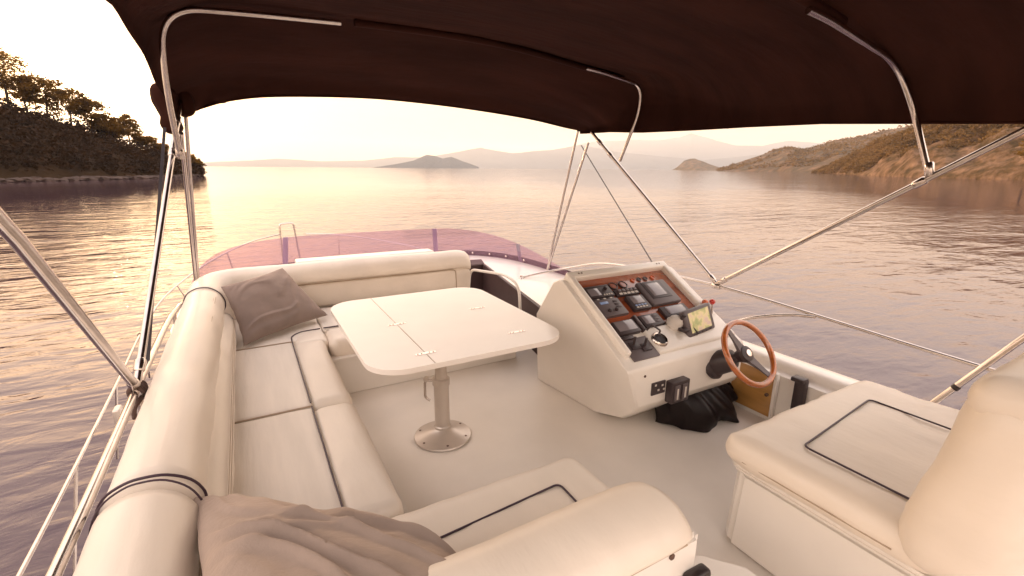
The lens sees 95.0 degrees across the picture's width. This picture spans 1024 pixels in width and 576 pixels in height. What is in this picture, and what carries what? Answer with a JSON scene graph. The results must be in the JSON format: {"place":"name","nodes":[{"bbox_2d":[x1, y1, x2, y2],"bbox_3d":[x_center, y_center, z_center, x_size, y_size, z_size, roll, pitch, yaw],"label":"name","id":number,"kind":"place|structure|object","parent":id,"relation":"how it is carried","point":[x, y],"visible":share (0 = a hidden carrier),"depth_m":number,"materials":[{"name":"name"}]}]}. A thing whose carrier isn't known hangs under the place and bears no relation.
{"place":"outdoors","nodes":[
{"label":"outdoors","id":0,"kind":"place"},
{"bbox_2d":[0,110,175,178],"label":"hill","id":1,"kind":"structure","parent":0,"point":[57,172],"depth_m":148.33,"materials":[{"name":"green plant"}]},
{"bbox_2d":[0,71,46,111],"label":"pine tree","id":2,"kind":"object","parent":1,"relation":"on","point":[25,100],"visible":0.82,"depth_m":177.63,"materials":[{"name":"green plant"}]},
{"bbox_2d":[0,47,46,105],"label":"pine tree","id":3,"kind":"object","parent":1,"relation":"on","point":[3,56],"visible":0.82,"depth_m":174.98,"materials":[{"name":"green plant"}]},
{"bbox_2d":[18,70,79,119],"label":"pine tree","id":4,"kind":"object","parent":1,"relation":"on","point":[41,82],"visible":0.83,"depth_m":184.06,"materials":[{"name":"green plant"}]},
{"bbox_2d":[40,87,92,126],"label":"pine tree","id":5,"kind":"object","parent":1,"relation":"on","point":[70,106],"visible":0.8,"depth_m":190.44,"materials":[{"name":"green plant"}]},
{"bbox_2d":[67,96,110,132],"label":"pine tree","id":6,"kind":"object","parent":1,"relation":"on","point":[97,104],"visible":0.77,"depth_m":197.01,"materials":[{"name":"green plant"}]},
{"bbox_2d":[0,174,200,181],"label":"shore rocks","id":7,"kind":"object","parent":1,"relation":"on","point":[38,179],"visible":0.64,"depth_m":149.59,"materials":[{"name":"stone"}]},
{"bbox_2d":[83,114,121,133],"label":"pine tree","id":8,"kind":"object","parent":1,"relation":"on","point":[99,126],"visible":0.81,"depth_m":201.11,"materials":[{"name":"green plant"}]},
{"bbox_2d":[0,99,206,175],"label":"woodland","id":9,"kind":"object","parent":1,"relation":"on","point":[69,149],"visible":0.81,"depth_m":168.45,"materials":[{"name":"green plant"}]},
{"bbox_2d":[95,122,129,137],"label":"pine tree","id":10,"kind":"object","parent":1,"relation":"on","point":[119,127],"visible":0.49,"depth_m":206.75,"materials":[{"name":"green plant"}]},
{"bbox_2d":[115,113,143,142],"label":"pine tree","id":11,"kind":"object","parent":1,"relation":"on","point":[131,128],"visible":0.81,"depth_m":212.85,"materials":[{"name":"green plant"}]},
{"bbox_2d":[130,136,161,148],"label":"pine tree","id":12,"kind":"object","parent":1,"relation":"on","point":[143,140],"visible":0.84,"depth_m":219.03,"materials":[{"name":"green plant"}]},
{"bbox_2d":[149,143,168,152],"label":"pine tree","id":13,"kind":"object","parent":1,"relation":"on","point":[166,147],"visible":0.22,"depth_m":226.21,"materials":[{"name":"green plant"}]},
{"bbox_2d":[179,152,198,165],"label":"pine tree","id":14,"kind":"object","parent":1,"relation":"on","point":[194,160],"visible":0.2,"depth_m":230.40,"materials":[{"name":"green plant"}]},
{"bbox_2d":[193,158,206,167],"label":"pine tree","id":15,"kind":"object","parent":1,"relation":"on","point":[201,164],"visible":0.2,"depth_m":237.80,"materials":[{"name":"green plant"}]},
{"bbox_2d":[373,155,478,167],"bbox_3d":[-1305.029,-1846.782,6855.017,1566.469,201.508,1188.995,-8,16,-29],"label":"island","id":16,"kind":"structure","parent":0,"point":[428,161],"depth_m":6719.91,"materials":[{"name":"grey stone"}]},
{"bbox_2d":[0,0,912,162],"label":"sky","id":17,"kind":"structure","parent":0,"point":[85,45],"materials":[{"name":"white"}]},
{"bbox_2d":[205,145,761,169],"bbox_3d":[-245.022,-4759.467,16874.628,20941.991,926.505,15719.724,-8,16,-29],"label":"mountain range","id":18,"kind":"structure","parent":0,"point":[560,158],"depth_m":17305.63,"materials":[{"name":"grey stone"}]},
{"bbox_2d":[0,166,1023,575],"bbox_3d":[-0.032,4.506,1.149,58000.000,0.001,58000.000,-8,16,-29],"label":"water","id":19,"kind":"structure","parent":0,"point":[936,264],"depth_m":27.41,"materials":[{"name":"grey liquid"}]},
{"bbox_2d":[565,133,823,159],"bbox_3d":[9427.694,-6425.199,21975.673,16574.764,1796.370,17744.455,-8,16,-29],"label":"mountain peaks","id":20,"kind":"object","parent":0,"point":[690,146],"visible":0.36,"depth_m":21936.67,"materials":[{"name":"grey stone"}]},
{"bbox_2d":[673,159,719,169],"bbox_3d":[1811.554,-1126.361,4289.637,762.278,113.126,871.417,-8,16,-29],"label":"headland","id":21,"kind":"structure","parent":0,"point":[692,164],"depth_m":4207.30,"materials":[{"name":"brown stone"}]},
{"bbox_2d":[724,125,912,171],"bbox_3d":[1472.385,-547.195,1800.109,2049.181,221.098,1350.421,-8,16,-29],"label":"scrubby hill","id":22,"kind":"structure","parent":0,"point":[782,158],"depth_m":1610.50,"materials":[{"name":"brown plant"}]},
{"bbox_2d":[717,124,911,170],"bbox_3d":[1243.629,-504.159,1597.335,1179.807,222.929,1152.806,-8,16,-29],"label":"ridge scrub","id":23,"kind":"object","parent":22,"relation":"on","point":[803,152],"visible":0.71,"depth_m":1627.74,"materials":[{"name":"green plant"}]},
{"bbox_2d":[825,124,1023,179],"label":"rocky headland","id":24,"kind":"structure","parent":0,"point":[1002,162],"depth_m":348.35,"materials":[{"name":"brown stone"}]},
{"bbox_2d":[811,124,1023,173],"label":"hillside scrub","id":25,"kind":"object","parent":24,"relation":"on","point":[858,160],"visible":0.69,"depth_m":473.82,"materials":[{"name":"green plant"}]},
{"bbox_2d":[1013,141,1023,157],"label":"pine tree","id":26,"kind":"object","parent":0,"point":[1020,153],"visible":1,"depth_m":198.13,"materials":[{"name":"green plant"}]},
{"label":"hull","id":27,"kind":"structure","parent":0,"visible":0},
{"bbox_2d":[16,222,422,575],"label":"bow guard rail","id":28,"kind":"object","parent":27,"relation":"on","point":[38,538],"visible":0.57,"depth_m":3.55,"materials":[{"name":"silver metal"}]},
{"bbox_2d":[112,405,122,424],"bbox_3d":[-3.254,1.081,3.888,0.050,0.200,0.120,-8,16,-29],"label":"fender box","id":29,"kind":"object","parent":28,"relation":"hanging from","point":[116,411],"visible":0.52,"depth_m":3.83,"materials":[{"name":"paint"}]},
{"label":"superstructure","id":30,"kind":"structure","parent":0,"visible":0},
{"bbox_2d":[349,349,773,575],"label":"floor","id":31,"kind":"structure","parent":30,"relation":"on","point":[515,415],"depth_m":2.90,"materials":[{"name":"beige plastic"}]},
{"bbox_2d":[73,249,755,575],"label":"corner sofa","id":32,"kind":"object","parent":31,"relation":"on","point":[223,411],"visible":0.76,"depth_m":1.81,"materials":[{"name":"beige leather"}]},
{"bbox_2d":[221,268,326,345],"bbox_3d":[-1.878,0.112,3.611,0.421,0.385,0.747,7,16,25],"label":"throw pillow","id":33,"kind":"object","parent":32,"relation":"on","point":[278,300],"visible":1,"depth_m":3.51,"materials":[{"name":"beige fabric"}]},
{"bbox_2d":[193,493,455,575],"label":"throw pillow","id":34,"kind":"object","parent":32,"relation":"on","point":[241,535],"visible":0.94,"depth_m":1.10,"materials":[{"name":"beige fabric"}]},
{"bbox_2d":[470,269,521,309],"bbox_3d":[-0.185,0.055,4.697,0.041,0.472,0.992,-9,17,-34],"label":"grab rail","id":35,"kind":"object","parent":32,"relation":"attached to","point":[509,278],"visible":0.85,"depth_m":4.45,"materials":[{"name":"silver metal"}]},
{"bbox_2d":[331,287,558,451],"bbox_3d":[-0.491,0.531,3.148,1.155,0.702,1.380,-8,16,-29],"label":"cockpit table","id":36,"kind":"object","parent":31,"relation":"on","point":[439,331],"visible":1,"depth_m":2.87,"materials":[{"name":"plastic"}]},
{"bbox_2d":[170,255,858,419],"bbox_3d":[-0.123,0.695,3.138,3.800,0.522,7.510,-8,16,-29],"label":"cockpit coaming","id":37,"kind":"object","parent":31,"relation":"on","point":[773,398],"visible":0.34,"depth_m":3.30,"materials":[{"name":"white plastic"}]},
{"bbox_2d":[45,300,182,575],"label":"port guard rail","id":38,"kind":"object","parent":37,"relation":"on","point":[62,556],"visible":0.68,"depth_m":1.38,"materials":[{"name":"silver metal"}]},
{"bbox_2d":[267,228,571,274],"bbox_3d":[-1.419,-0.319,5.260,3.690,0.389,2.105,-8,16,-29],"label":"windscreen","id":39,"kind":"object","parent":37,"relation":"on","point":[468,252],"visible":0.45,"depth_m":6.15,"materials":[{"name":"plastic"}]},
{"bbox_2d":[731,362,773,416],"bbox_3d":[1.658,0.689,3.254,0.045,0.310,0.300,-8,16,-29],"label":"locker door","id":40,"kind":"structure","parent":37,"relation":"in","point":[758,400],"depth_m":3.23,"materials":[{"name":"brown wood"}]},
{"bbox_2d":[519,263,994,371],"bbox_3d":[1.806,0.261,3.311,0.502,0.371,5.280,-10,17,-34],"label":"starboard guard rail","id":41,"kind":"object","parent":37,"relation":"on","point":[807,314],"visible":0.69,"depth_m":3.12,"materials":[{"name":"silver metal"}]},
{"bbox_2d":[790,375,808,408],"bbox_3d":[1.807,0.677,2.958,0.065,0.240,0.100,-8,16,-29],"label":"wall bracket","id":42,"kind":"object","parent":37,"relation":"attached to","point":[800,389],"depth_m":2.94,"materials":[{"name":"black plastic"}]},
{"bbox_2d":[930,333,1023,403],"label":"slanting post","id":43,"kind":"object","parent":37,"relation":"on","point":[982,367],"visible":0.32,"depth_m":2.36,"materials":[{"name":"silver metal"}]},
{"bbox_2d":[0,0,1023,419],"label":"bimini canopy","id":44,"kind":"object","parent":43,"relation":"attached to","point":[606,66],"visible":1,"depth_m":2.77,"materials":[{"name":"fabric"}]},
{"bbox_2d":[537,261,776,417],"bbox_3d":[0.899,0.374,3.244,1.025,0.981,1.471,-8,16,-29],"label":"helm console","id":45,"kind":"object","parent":31,"relation":"on","point":[634,339],"visible":1,"depth_m":3.00,"materials":[{"name":"white plastic"}]},
{"bbox_2d":[655,382,738,432],"bbox_3d":[1.318,0.746,3.159,0.898,0.300,0.285,-8,16,-29],"label":"vinyl cover","id":46,"kind":"object","parent":45,"relation":"hanging from","point":[705,411],"visible":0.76,"depth_m":3.05,"materials":[{"name":"black leather"}]},
{"bbox_2d":[726,353,1023,575],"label":"helm chair","id":47,"kind":"object","parent":31,"relation":"on","point":[865,478],"visible":1,"depth_m":1.72,"materials":[{"name":"white leather"}]}
]}

